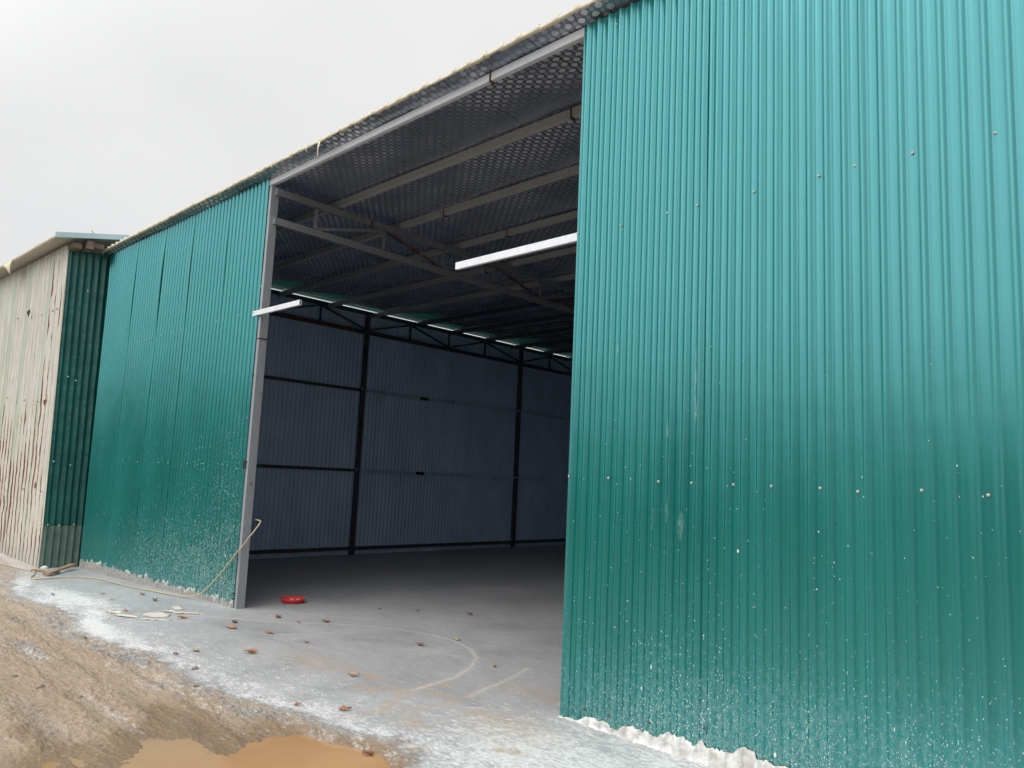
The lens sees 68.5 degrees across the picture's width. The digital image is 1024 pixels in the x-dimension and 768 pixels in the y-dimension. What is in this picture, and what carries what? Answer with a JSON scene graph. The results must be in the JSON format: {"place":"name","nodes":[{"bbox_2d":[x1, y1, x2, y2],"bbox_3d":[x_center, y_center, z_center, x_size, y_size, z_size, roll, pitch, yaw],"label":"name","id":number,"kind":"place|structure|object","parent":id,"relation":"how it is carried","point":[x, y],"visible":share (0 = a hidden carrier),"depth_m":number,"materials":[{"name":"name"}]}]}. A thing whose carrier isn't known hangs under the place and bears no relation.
{"place":"outdoors","nodes":[
{"label":"outdoors","id":0,"kind":"place"},
{"bbox_2d":[0,561,415,767],"bbox_3d":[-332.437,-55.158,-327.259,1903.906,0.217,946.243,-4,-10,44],"label":"muddy road","id":1,"kind":"structure","parent":0,"point":[111,718],"depth_m":5.03,"materials":[{"name":"soil"}]},
{"bbox_2d":[41,713,389,767],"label":"puddle","id":2,"kind":"object","parent":1,"relation":"on","point":[297,751],"visible":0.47,"depth_m":4.34,"materials":[{"name":"orange liquid"}]},
{"bbox_2d":[362,750,374,754],"bbox_3d":[-0.847,2.172,4.431,0.076,0.029,0.031,2,-7,6],"label":"dry leaf","id":3,"kind":"object","parent":2,"relation":"on","point":[368,752],"visible":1,"depth_m":4.43,"materials":[{"name":"brown plant"}]},
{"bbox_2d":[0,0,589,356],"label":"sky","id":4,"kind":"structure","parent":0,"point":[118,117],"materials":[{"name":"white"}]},
{"bbox_2d":[0,544,712,767],"bbox_3d":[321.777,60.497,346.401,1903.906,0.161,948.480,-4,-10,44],"label":"concrete apron","id":5,"kind":"object","parent":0,"point":[441,697],"visible":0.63,"depth_m":7.04,"materials":[{"name":"grey concrete"}]},
{"bbox_2d":[31,569,59,572],"bbox_3d":[-7.139,2.862,11.505,0.456,0.033,0.100,1,-7,15],"label":"wooden plank","id":6,"kind":"object","parent":5,"relation":"on","point":[39,570],"visible":0.59,"depth_m":11.49,"materials":[{"name":"brown wood"}]},
{"bbox_2d":[43,563,75,574],"bbox_3d":[-6.914,2.832,11.502,0.095,0.065,0.920,4,-7,-8],"label":"wooden plank","id":7,"kind":"object","parent":5,"relation":"on","point":[53,571],"visible":1,"depth_m":11.43,"materials":[{"name":"brown wood"}]},
{"bbox_2d":[105,610,120,613],"bbox_3d":[-4.265,2.433,8.038,0.267,0.017,0.136,-4,-10,44],"label":"board flake","id":8,"kind":"object","parent":5,"relation":"on","point":[114,611],"visible":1,"depth_m":8.02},
{"bbox_2d":[115,614,138,617],"bbox_3d":[-4.018,2.416,7.834,0.320,0.016,0.084,0,-8,17],"label":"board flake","id":9,"kind":"object","parent":5,"relation":"on","point":[126,615],"visible":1,"depth_m":7.85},
{"bbox_2d":[0,519,260,596],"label":"hose","id":10,"kind":"object","parent":5,"relation":"on","point":[234,555],"visible":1,"depth_m":9.56,"materials":[{"name":"beige rubber"}]},
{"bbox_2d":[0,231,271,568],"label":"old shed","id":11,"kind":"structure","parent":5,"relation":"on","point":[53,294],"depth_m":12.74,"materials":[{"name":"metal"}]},
{"bbox_2d":[139,618,170,620],"bbox_3d":[-3.670,2.421,7.734,0.336,0.011,0.074,3,-7,1],"label":"board flake","id":12,"kind":"object","parent":5,"relation":"on","point":[155,619],"visible":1,"depth_m":7.74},
{"bbox_2d":[143,612,169,617],"bbox_3d":[-3.769,2.448,7.978,0.274,0.012,0.284,4,-7,-12],"label":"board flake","id":13,"kind":"object","parent":5,"relation":"on","point":[159,614],"visible":1,"depth_m":7.97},
{"bbox_2d":[173,606,184,609],"bbox_3d":[-3.748,2.509,8.427,0.124,0.009,0.240,8,-9,-34],"label":"board flake","id":14,"kind":"object","parent":5,"relation":"on","point":[178,607],"visible":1,"depth_m":8.43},
{"bbox_2d":[173,612,206,613],"bbox_3d":[-3.488,2.482,8.151,0.352,0.013,0.107,4,-7,-11],"label":"board flake","id":15,"kind":"object","parent":5,"relation":"on","point":[190,612],"visible":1,"depth_m":8.15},
{"bbox_2d":[243,649,258,652],"bbox_3d":[-2.266,2.318,6.529,0.125,0.035,0.046,4,-7,-11],"label":"dry leaf","id":16,"kind":"object","parent":5,"relation":"on","point":[252,650],"visible":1,"depth_m":6.52,"materials":[{"name":"brown plant"}]},
{"bbox_2d":[280,596,305,603],"bbox_3d":[-2.659,2.619,9.120,0.298,0.049,0.298,-4,-10,44],"label":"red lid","id":17,"kind":"object","parent":5,"relation":"on","point":[292,599],"visible":1,"depth_m":9.08,"materials":[{"name":"plastic"}]},
{"bbox_2d":[339,706,351,709],"bbox_3d":[-1.127,2.190,5.080,0.040,0.024,0.081,-4,-10,44],"label":"dry leaf","id":18,"kind":"object","parent":5,"relation":"on","point":[343,708],"visible":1,"depth_m":5.08,"materials":[{"name":"orange plant"}]},
{"bbox_2d":[348,672,359,675],"bbox_3d":[-1.251,2.292,5.942,0.092,0.030,0.041,3,-7,-6],"label":"dry leaf","id":19,"kind":"object","parent":5,"relation":"on","point":[353,673],"visible":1,"depth_m":5.93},
{"bbox_2d":[79,0,1023,767],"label":"warehouse","id":20,"kind":"structure","parent":5,"relation":"on","point":[749,450],"depth_m":4.93,"materials":[{"name":"metal"}]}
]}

